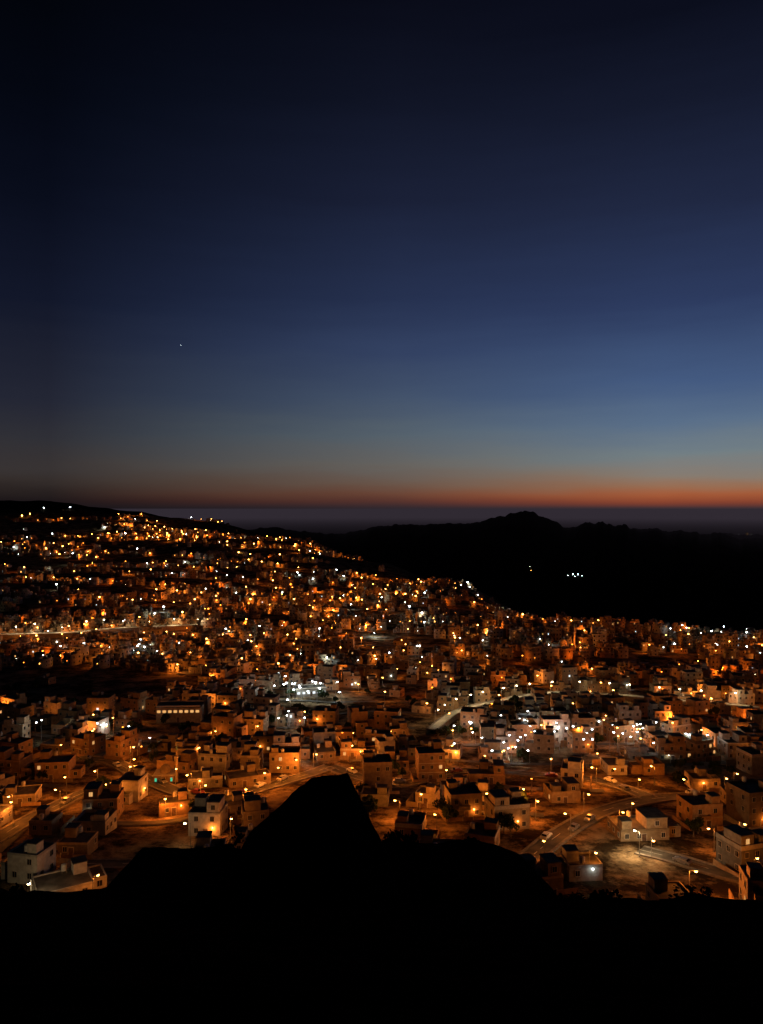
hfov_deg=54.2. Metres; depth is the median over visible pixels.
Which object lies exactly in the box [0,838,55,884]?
house
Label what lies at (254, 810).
house
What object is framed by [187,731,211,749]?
house
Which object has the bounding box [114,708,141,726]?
house
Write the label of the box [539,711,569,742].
house
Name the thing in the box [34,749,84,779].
house
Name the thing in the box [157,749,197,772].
house
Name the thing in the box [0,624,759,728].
raised road
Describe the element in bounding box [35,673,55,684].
house
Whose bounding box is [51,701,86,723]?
house
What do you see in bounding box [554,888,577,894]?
yard wall
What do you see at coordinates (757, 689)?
house
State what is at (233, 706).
house
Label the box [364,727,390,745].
house
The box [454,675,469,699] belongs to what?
house
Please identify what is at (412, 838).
shrub
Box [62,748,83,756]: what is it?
yard wall
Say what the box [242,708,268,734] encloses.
house
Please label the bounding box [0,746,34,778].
house
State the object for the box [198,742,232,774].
house
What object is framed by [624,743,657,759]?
house
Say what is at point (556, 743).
yard wall
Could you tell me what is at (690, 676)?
house
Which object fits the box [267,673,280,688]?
house
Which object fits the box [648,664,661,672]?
house
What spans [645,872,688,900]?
house
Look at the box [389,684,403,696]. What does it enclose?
house
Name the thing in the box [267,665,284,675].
house
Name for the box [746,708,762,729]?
house
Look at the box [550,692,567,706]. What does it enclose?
house
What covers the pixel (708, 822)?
door
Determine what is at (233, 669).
house
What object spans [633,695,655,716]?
house
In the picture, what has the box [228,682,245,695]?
house
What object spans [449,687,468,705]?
house
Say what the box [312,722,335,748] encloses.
house
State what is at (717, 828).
yard wall
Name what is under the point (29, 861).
window
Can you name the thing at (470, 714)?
house
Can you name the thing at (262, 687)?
house
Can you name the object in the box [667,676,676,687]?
house
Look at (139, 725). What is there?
tree
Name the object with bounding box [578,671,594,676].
house
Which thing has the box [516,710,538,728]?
house
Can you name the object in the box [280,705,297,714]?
house
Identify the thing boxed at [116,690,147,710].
house
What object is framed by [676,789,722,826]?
house
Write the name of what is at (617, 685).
house
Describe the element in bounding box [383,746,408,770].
house
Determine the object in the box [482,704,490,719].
house
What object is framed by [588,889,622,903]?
shrub
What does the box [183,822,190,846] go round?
street lamp
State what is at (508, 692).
house
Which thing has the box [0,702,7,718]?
house
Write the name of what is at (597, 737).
tree
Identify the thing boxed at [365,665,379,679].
house
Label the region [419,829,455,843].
house
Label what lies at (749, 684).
house
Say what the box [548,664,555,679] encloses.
house
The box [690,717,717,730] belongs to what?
house
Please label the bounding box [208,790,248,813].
house
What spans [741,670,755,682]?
house
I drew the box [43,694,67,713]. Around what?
house
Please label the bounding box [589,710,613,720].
house
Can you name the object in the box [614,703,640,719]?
house
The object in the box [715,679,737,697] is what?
house
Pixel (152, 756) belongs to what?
tree
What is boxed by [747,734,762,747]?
house
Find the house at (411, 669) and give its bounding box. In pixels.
[407,665,418,679]
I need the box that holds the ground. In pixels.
[0,500,762,1023]
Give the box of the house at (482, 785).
[466,779,489,805]
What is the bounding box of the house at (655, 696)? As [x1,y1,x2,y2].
[647,689,669,705]
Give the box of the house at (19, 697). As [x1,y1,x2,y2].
[1,692,26,703]
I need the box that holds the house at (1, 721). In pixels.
[0,719,3,731]
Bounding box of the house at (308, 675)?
[300,672,313,682]
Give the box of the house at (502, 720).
[495,717,506,729]
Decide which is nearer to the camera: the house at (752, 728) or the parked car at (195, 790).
the parked car at (195, 790)
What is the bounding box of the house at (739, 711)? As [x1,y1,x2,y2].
[732,706,757,717]
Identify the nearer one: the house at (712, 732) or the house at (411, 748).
the house at (411, 748)
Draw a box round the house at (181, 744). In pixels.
[171,739,198,756]
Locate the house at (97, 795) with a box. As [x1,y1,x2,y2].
[82,780,123,819]
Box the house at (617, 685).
[607,681,627,693]
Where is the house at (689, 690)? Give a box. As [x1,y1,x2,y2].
[674,686,696,696]
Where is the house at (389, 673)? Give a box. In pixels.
[383,664,396,679]
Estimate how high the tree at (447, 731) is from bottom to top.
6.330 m
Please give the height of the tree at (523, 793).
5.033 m
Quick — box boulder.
[224,774,402,914]
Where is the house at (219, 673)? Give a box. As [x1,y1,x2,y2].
[209,666,234,683]
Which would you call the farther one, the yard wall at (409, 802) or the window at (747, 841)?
the yard wall at (409, 802)
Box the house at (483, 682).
[476,680,492,686]
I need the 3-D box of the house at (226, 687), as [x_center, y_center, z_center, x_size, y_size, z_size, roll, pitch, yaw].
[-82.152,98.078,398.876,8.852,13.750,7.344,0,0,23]
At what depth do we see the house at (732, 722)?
314.10 m
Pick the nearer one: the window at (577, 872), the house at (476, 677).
the window at (577, 872)
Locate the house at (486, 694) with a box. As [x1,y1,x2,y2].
[473,686,491,702]
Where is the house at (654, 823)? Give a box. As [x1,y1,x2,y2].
[607,807,680,841]
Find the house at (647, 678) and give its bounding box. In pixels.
[639,669,663,684]
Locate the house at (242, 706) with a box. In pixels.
[236,700,253,712]
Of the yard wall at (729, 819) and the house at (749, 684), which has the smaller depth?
the yard wall at (729, 819)
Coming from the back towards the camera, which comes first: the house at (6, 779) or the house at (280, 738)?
the house at (280, 738)
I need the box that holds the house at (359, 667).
[346,664,362,679]
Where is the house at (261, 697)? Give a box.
[253,689,279,709]
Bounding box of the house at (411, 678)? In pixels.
[406,673,416,683]
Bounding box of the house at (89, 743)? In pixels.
[70,729,105,755]
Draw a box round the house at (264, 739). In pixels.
[251,726,274,752]
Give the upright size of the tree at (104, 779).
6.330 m
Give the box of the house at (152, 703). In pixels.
[145,695,169,714]
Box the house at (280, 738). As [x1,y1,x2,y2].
[272,731,309,758]
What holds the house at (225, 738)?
on the ground
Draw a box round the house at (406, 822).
[395,808,439,842]
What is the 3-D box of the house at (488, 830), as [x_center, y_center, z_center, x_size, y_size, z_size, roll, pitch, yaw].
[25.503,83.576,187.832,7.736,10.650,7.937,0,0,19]
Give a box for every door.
[17,798,22,803]
[68,847,73,854]
[171,807,175,815]
[242,780,246,786]
[464,810,468,816]
[489,777,493,783]
[563,797,567,802]
[641,833,646,840]
[702,784,706,790]
[706,820,711,826]
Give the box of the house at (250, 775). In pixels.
[224,761,270,787]
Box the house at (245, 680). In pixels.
[239,673,255,686]
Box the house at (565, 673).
[556,662,576,682]
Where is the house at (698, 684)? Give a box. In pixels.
[695,678,715,691]
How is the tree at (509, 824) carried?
on the ground
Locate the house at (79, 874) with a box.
[32,855,106,891]
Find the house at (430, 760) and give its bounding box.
[415,739,444,779]
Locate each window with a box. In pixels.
[12,871,16,877]
[27,859,31,865]
[27,873,31,879]
[62,846,66,852]
[97,879,102,886]
[552,866,556,872]
[575,870,579,876]
[661,832,665,837]
[745,838,749,844]
[752,885,758,892]
[755,850,759,856]
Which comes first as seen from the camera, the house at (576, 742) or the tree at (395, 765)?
the tree at (395, 765)
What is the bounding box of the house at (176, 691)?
[164,685,186,700]
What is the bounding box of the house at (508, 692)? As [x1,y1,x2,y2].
[503,687,521,697]
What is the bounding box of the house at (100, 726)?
[77,714,108,733]
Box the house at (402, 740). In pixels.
[394,734,417,750]
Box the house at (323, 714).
[307,703,338,726]
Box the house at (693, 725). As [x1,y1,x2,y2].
[672,717,694,732]
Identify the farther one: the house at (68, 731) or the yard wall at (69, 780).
the house at (68, 731)
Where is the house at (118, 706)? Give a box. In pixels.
[115,696,121,710]
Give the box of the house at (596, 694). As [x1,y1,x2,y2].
[579,691,601,703]
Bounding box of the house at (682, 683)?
[672,680,694,689]
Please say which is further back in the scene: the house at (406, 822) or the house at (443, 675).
the house at (443, 675)
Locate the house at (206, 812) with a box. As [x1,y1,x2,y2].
[188,793,227,835]
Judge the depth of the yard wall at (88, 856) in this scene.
177.49 m
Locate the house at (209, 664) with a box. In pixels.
[205,661,220,673]
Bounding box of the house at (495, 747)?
[478,739,502,759]
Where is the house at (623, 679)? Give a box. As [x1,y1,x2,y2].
[611,674,629,689]
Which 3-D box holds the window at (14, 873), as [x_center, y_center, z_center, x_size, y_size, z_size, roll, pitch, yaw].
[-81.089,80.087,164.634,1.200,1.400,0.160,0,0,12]
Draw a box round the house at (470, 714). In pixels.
[460,706,486,735]
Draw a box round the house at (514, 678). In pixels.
[504,673,518,685]
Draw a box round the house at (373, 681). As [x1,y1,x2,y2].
[367,675,379,688]
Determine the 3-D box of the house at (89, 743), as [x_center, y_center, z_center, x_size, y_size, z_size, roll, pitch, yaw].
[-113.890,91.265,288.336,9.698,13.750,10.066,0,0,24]
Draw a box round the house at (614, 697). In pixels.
[600,691,624,705]
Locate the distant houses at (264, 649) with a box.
[0,513,762,872]
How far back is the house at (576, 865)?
166.84 m
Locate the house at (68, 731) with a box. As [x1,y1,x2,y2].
[55,720,87,738]
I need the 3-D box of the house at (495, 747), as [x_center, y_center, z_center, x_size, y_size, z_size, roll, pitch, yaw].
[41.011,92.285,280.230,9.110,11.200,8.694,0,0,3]
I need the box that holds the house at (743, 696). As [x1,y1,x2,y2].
[729,687,754,704]
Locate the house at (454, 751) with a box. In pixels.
[443,737,461,758]
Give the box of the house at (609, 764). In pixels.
[600,756,626,774]
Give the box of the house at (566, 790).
[543,777,580,802]
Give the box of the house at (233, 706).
[212,701,243,714]
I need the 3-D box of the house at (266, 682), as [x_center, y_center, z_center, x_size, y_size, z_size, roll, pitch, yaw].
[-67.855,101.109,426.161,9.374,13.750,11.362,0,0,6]
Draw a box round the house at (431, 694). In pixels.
[425,689,440,699]
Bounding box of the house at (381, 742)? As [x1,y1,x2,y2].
[375,734,394,753]
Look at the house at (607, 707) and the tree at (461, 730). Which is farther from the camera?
the house at (607, 707)
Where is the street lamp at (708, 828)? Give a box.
[706,827,714,851]
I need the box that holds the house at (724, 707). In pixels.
[710,701,730,713]
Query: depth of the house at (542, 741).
289.80 m
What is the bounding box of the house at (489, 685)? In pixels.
[480,683,491,690]
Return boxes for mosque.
[153,746,178,781]
[552,623,575,647]
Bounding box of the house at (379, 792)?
[361,782,388,806]
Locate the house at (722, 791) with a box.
[719,782,725,803]
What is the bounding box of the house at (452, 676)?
[450,673,457,681]
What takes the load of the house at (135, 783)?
on the ground
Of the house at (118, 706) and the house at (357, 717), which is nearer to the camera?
the house at (357, 717)
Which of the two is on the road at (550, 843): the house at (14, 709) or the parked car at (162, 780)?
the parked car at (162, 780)
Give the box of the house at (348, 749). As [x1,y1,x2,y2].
[340,739,374,755]
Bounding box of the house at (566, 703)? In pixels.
[553,696,573,711]
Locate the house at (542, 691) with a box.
[530,687,548,706]
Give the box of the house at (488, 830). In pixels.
[465,817,499,844]
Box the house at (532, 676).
[530,671,533,680]
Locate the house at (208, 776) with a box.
[188,766,222,788]
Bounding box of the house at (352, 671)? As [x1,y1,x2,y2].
[341,668,353,679]
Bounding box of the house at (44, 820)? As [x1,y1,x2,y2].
[29,805,62,834]
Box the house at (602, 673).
[595,666,616,680]
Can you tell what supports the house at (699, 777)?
on the ground
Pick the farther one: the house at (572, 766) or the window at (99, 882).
the house at (572, 766)
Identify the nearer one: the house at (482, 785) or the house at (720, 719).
the house at (482, 785)
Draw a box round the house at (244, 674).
[234,671,249,675]
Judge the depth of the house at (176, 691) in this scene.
384.36 m
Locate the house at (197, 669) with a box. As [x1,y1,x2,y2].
[188,664,205,673]
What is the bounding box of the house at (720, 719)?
[717,714,728,725]
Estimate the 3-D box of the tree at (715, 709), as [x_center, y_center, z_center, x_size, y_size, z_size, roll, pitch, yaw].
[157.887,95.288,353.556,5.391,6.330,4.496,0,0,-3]
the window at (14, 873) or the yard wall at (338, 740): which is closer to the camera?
the window at (14, 873)
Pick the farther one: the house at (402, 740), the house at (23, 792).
the house at (402, 740)
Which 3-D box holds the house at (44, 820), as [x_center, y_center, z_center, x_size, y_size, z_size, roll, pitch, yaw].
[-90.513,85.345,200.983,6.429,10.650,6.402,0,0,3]
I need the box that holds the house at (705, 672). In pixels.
[688,668,709,677]
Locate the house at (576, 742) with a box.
[567,724,593,751]
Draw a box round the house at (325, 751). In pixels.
[314,738,335,760]
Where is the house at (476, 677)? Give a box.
[466,670,482,685]
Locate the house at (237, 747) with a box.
[229,735,252,760]
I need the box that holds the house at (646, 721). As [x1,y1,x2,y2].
[634,719,659,731]
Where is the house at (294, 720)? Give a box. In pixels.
[288,709,303,726]
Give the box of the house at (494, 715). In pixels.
[490,710,508,726]
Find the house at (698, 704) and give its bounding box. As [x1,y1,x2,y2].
[682,692,709,714]
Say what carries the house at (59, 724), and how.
on the ground
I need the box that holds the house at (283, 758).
[269,745,300,772]
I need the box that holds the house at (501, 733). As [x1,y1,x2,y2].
[494,724,515,752]
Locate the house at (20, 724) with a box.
[2,714,30,737]
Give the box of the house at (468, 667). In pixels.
[464,662,480,675]
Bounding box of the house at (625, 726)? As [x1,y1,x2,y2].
[603,718,640,742]
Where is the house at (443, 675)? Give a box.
[431,667,449,682]
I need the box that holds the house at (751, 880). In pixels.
[739,860,762,900]
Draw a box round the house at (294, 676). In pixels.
[289,671,301,688]
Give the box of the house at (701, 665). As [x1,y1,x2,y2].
[686,662,707,669]
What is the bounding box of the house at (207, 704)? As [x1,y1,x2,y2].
[188,695,211,714]
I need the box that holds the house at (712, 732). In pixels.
[702,725,731,746]
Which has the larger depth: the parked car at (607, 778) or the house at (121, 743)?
the house at (121, 743)
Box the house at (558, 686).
[551,681,570,690]
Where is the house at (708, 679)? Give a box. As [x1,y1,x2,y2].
[702,676,723,682]
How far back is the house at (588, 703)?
356.65 m
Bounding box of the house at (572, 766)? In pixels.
[561,754,583,787]
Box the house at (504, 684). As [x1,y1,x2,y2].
[497,681,521,693]
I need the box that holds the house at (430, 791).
[415,782,439,803]
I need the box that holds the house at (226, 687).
[217,681,238,691]
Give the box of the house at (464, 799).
[444,779,481,816]
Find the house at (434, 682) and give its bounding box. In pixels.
[428,677,440,689]
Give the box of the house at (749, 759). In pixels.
[736,742,762,774]
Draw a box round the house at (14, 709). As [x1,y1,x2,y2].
[6,701,33,719]
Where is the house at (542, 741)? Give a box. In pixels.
[525,725,553,753]
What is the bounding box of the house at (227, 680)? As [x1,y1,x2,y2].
[223,677,238,684]
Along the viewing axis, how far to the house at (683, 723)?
311.31 m
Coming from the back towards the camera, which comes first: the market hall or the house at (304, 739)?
the market hall
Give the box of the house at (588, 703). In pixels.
[574,695,601,711]
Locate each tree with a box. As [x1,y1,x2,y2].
[36,770,46,781]
[84,758,94,771]
[95,775,110,787]
[127,720,138,729]
[136,723,142,733]
[147,743,157,751]
[148,751,157,762]
[160,713,169,725]
[178,722,187,734]
[188,798,194,806]
[215,732,226,741]
[269,714,274,725]
[298,704,307,713]
[318,691,325,700]
[337,701,344,708]
[355,782,368,790]
[361,794,377,814]
[362,799,373,812]
[391,758,400,768]
[397,767,406,778]
[410,698,417,705]
[432,797,448,809]
[433,728,443,738]
[441,725,451,738]
[441,804,458,823]
[457,725,466,733]
[469,725,478,736]
[494,782,503,788]
[498,813,513,832]
[499,815,519,836]
[508,695,518,705]
[516,748,529,762]
[521,790,527,800]
[594,732,603,744]
[614,736,622,742]
[671,771,687,787]
[685,819,701,836]
[693,817,704,833]
[707,706,719,718]
[726,765,735,777]
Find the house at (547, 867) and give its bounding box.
[519,852,563,889]
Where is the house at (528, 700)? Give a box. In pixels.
[517,697,543,712]
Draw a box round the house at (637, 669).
[627,665,642,677]
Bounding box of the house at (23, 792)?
[3,781,41,803]
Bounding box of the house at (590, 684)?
[579,676,598,691]
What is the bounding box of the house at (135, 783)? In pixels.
[118,765,147,804]
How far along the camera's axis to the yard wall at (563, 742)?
298.13 m
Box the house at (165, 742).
[157,733,182,750]
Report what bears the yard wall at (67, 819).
on the ground
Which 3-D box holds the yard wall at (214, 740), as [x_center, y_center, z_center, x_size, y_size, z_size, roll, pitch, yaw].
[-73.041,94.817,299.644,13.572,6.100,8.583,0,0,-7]
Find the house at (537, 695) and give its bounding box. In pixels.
[530,693,544,702]
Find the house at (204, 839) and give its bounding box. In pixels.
[194,831,225,847]
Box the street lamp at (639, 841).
[633,829,639,856]
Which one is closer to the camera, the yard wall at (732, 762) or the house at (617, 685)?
the yard wall at (732, 762)
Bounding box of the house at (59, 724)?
[51,716,75,733]
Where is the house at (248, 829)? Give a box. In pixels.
[232,823,256,848]
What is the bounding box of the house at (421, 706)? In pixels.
[412,699,432,713]
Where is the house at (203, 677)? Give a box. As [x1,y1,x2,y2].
[197,673,208,681]
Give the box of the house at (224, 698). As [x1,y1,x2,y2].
[216,688,245,704]
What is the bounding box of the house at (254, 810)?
[237,791,268,825]
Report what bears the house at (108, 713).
on the ground
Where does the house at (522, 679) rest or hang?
on the ground
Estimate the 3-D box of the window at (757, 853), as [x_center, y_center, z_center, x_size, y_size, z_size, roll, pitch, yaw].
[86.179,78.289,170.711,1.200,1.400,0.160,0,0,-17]
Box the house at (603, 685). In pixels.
[596,679,610,689]
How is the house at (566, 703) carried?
on the ground
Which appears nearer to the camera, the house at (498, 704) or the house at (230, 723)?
the house at (230, 723)
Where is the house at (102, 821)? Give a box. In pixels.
[72,809,116,834]
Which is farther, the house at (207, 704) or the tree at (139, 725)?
the house at (207, 704)
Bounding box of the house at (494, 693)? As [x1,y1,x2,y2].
[490,691,496,699]
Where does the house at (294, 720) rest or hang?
on the ground
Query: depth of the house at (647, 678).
459.17 m
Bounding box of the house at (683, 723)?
[660,714,692,734]
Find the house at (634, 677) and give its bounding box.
[620,670,638,684]
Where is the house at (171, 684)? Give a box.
[166,680,191,692]
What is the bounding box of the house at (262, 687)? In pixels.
[259,685,267,692]
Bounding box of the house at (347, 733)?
[334,723,353,741]
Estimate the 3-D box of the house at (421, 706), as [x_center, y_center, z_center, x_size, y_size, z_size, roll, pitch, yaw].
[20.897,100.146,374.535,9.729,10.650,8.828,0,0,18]
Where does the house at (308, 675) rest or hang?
on the ground
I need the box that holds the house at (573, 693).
[561,688,577,706]
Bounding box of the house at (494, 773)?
[478,759,504,784]
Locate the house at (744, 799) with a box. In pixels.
[726,776,762,827]
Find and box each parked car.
[59,797,72,804]
[78,755,90,759]
[112,761,120,766]
[157,777,167,783]
[190,788,204,793]
[254,781,265,787]
[277,775,288,780]
[346,767,357,773]
[393,778,405,783]
[449,767,462,772]
[540,831,551,840]
[545,772,557,776]
[568,822,579,831]
[584,813,595,821]
[604,776,616,782]
[618,784,630,790]
[672,856,692,865]
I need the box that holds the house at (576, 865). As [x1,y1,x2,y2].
[558,844,602,881]
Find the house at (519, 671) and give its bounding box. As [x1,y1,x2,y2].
[509,670,526,680]
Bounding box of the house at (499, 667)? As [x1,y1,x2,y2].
[489,666,501,671]
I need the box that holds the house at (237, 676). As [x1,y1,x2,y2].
[230,674,241,680]
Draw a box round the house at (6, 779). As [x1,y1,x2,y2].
[0,771,14,785]
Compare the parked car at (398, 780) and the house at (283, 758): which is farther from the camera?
the house at (283, 758)
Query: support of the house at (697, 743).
on the ground
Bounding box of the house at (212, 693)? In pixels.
[200,688,221,707]
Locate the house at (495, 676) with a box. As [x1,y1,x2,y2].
[489,669,505,685]
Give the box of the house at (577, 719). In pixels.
[568,710,600,742]
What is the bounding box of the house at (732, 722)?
[723,715,751,731]
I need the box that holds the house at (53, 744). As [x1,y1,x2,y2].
[40,735,70,751]
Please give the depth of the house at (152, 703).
365.15 m
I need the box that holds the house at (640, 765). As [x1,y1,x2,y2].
[628,756,664,774]
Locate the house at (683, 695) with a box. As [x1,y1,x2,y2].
[672,690,692,699]
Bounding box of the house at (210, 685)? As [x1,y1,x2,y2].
[195,681,216,689]
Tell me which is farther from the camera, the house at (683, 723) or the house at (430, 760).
the house at (683, 723)
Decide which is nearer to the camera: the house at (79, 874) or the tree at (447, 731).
the house at (79, 874)
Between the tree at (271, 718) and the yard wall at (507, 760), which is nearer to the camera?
the yard wall at (507, 760)
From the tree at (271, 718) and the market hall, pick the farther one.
the market hall
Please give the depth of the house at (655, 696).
381.54 m
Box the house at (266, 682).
[255,675,272,691]
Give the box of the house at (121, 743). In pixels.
[106,726,141,757]
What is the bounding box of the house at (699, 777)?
[684,765,720,790]
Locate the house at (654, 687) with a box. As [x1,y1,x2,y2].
[649,680,671,693]
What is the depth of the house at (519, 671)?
479.27 m
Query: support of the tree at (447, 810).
on the ground
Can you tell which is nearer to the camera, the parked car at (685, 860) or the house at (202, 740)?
the parked car at (685, 860)
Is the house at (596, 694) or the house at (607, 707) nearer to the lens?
the house at (607, 707)
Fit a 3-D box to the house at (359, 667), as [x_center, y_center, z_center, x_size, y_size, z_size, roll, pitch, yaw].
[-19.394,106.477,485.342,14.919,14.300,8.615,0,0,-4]
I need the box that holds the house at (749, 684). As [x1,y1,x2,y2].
[740,681,760,688]
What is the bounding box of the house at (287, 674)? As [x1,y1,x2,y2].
[283,670,303,681]
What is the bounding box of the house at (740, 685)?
[724,683,747,701]
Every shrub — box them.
[9,882,26,893]
[214,830,244,853]
[382,833,408,843]
[387,829,418,847]
[568,890,585,899]
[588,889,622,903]
[668,884,694,900]
[683,884,712,902]
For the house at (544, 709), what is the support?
on the ground
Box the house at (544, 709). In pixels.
[538,703,566,716]
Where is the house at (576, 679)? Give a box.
[572,675,586,690]
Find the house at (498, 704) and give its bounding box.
[489,697,514,719]
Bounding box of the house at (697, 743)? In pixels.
[684,732,717,757]
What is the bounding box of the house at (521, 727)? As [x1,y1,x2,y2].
[508,716,536,742]
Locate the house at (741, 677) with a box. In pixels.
[729,672,752,683]
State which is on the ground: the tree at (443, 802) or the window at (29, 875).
the tree at (443, 802)
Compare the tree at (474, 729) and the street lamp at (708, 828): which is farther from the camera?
the tree at (474, 729)
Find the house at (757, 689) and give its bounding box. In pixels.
[751,682,762,701]
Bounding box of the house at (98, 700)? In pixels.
[87,690,114,715]
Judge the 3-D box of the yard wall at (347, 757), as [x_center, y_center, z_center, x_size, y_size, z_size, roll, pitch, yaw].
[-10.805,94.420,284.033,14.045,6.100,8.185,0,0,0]
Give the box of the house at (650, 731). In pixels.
[643,724,667,747]
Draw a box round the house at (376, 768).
[362,750,391,790]
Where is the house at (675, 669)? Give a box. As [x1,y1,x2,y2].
[670,664,683,679]
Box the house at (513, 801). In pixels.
[484,787,529,830]
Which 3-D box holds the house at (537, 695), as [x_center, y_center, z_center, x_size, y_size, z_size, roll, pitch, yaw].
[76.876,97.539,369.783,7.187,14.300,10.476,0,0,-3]
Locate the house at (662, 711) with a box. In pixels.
[648,701,671,720]
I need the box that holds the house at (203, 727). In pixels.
[190,720,210,735]
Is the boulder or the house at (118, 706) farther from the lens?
the house at (118, 706)
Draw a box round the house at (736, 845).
[716,824,762,871]
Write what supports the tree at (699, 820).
on the ground
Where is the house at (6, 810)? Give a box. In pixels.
[0,804,12,826]
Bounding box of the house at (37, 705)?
[31,701,43,714]
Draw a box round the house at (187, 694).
[182,688,200,700]
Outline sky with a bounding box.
[0,0,762,508]
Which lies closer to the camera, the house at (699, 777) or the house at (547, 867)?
the house at (547, 867)
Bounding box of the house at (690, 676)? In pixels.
[680,667,702,684]
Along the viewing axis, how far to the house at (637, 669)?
479.40 m
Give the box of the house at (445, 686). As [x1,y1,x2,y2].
[441,680,461,696]
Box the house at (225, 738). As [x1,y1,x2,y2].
[221,736,237,741]
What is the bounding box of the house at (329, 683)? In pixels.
[324,677,338,689]
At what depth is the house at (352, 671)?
468.55 m
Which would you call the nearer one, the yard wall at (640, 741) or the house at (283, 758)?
the house at (283, 758)
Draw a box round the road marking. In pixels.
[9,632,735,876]
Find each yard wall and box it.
[10,802,40,806]
[25,774,72,782]
[33,746,61,754]
[33,749,41,758]
[55,857,70,870]
[56,839,92,859]
[60,814,74,833]
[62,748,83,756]
[104,746,147,759]
[184,737,217,744]
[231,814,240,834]
[232,761,239,769]
[309,736,340,746]
[335,749,361,759]
[356,782,399,794]
[406,791,437,808]
[410,771,449,781]
[438,808,483,821]
[488,750,509,762]
[554,741,559,752]
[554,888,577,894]
[561,740,597,750]
[579,774,591,792]
[592,759,631,773]
[635,739,643,746]
[661,758,694,762]
[672,815,727,830]
[689,755,722,761]
[709,788,718,793]
[713,858,738,876]
[715,751,735,761]
[724,814,762,829]
[726,759,735,765]
[729,889,734,898]
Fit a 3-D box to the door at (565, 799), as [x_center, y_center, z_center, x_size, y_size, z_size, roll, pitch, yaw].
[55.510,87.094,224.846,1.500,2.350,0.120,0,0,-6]
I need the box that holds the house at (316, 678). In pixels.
[306,675,320,683]
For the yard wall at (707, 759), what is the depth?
275.13 m
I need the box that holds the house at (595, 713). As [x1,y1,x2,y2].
[576,708,602,734]
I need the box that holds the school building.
[155,700,204,723]
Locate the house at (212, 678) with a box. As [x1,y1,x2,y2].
[206,676,220,685]
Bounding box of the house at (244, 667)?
[237,661,251,672]
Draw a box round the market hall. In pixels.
[293,683,326,696]
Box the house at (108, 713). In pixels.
[93,709,113,723]
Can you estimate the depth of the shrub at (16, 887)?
35.84 m
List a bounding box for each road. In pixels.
[0,515,759,880]
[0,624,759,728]
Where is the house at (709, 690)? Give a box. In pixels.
[700,682,721,701]
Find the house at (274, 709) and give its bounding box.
[257,702,286,726]
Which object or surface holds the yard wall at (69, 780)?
on the ground
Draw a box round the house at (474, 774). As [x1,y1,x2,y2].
[440,769,481,794]
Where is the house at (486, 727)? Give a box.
[479,715,495,742]
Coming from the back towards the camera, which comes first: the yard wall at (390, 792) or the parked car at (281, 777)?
the parked car at (281, 777)
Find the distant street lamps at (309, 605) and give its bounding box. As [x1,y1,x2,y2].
[14,515,753,672]
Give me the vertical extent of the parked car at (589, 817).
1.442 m
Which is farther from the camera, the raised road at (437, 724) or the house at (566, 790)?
the raised road at (437, 724)
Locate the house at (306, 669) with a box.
[300,663,313,673]
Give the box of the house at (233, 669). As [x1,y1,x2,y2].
[220,663,236,674]
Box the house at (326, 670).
[317,662,339,681]
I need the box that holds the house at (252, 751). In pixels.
[239,741,262,768]
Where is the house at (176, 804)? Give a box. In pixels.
[158,787,189,817]
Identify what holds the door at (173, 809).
in the house at (176, 804)
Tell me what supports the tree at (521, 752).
on the ground
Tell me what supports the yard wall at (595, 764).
on the ground
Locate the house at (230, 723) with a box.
[211,710,247,739]
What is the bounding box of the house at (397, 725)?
[385,715,408,738]
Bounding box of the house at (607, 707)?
[602,701,615,715]
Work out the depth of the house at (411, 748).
283.43 m
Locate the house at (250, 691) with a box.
[244,683,258,702]
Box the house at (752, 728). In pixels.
[737,723,762,735]
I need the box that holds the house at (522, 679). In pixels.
[512,674,526,684]
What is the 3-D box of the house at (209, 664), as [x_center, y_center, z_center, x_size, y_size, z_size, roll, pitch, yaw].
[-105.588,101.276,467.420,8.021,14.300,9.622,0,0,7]
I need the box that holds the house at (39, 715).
[29,708,54,724]
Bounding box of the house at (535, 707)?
[521,704,539,715]
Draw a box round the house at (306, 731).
[301,721,316,737]
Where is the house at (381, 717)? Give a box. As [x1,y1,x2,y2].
[368,703,400,727]
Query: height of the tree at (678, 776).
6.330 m
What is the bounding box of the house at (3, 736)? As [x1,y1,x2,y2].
[0,732,6,739]
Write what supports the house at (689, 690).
on the ground
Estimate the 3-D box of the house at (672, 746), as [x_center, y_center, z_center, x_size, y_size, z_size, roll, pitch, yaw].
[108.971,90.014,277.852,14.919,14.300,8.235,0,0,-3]
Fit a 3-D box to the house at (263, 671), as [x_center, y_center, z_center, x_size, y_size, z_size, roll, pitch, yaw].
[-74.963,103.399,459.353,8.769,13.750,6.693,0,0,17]
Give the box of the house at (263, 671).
[251,668,268,676]
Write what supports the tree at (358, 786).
on the ground
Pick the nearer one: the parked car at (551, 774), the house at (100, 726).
the parked car at (551, 774)
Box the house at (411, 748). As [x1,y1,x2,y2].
[408,740,428,755]
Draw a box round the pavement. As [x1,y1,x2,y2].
[0,624,759,883]
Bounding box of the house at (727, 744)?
[717,730,748,757]
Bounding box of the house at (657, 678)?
[653,675,670,684]
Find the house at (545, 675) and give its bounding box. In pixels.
[534,668,553,683]
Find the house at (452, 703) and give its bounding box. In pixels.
[437,693,465,713]
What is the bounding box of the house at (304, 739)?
[300,735,309,743]
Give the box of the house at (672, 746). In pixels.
[650,733,694,759]
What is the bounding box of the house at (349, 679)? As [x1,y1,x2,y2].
[338,670,360,687]
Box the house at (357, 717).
[347,705,367,737]
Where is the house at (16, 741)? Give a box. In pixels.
[0,731,32,752]
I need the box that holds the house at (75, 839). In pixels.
[57,822,97,854]
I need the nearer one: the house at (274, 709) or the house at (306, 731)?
the house at (306, 731)
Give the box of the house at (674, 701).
[659,694,681,714]
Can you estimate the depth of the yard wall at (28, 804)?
221.08 m

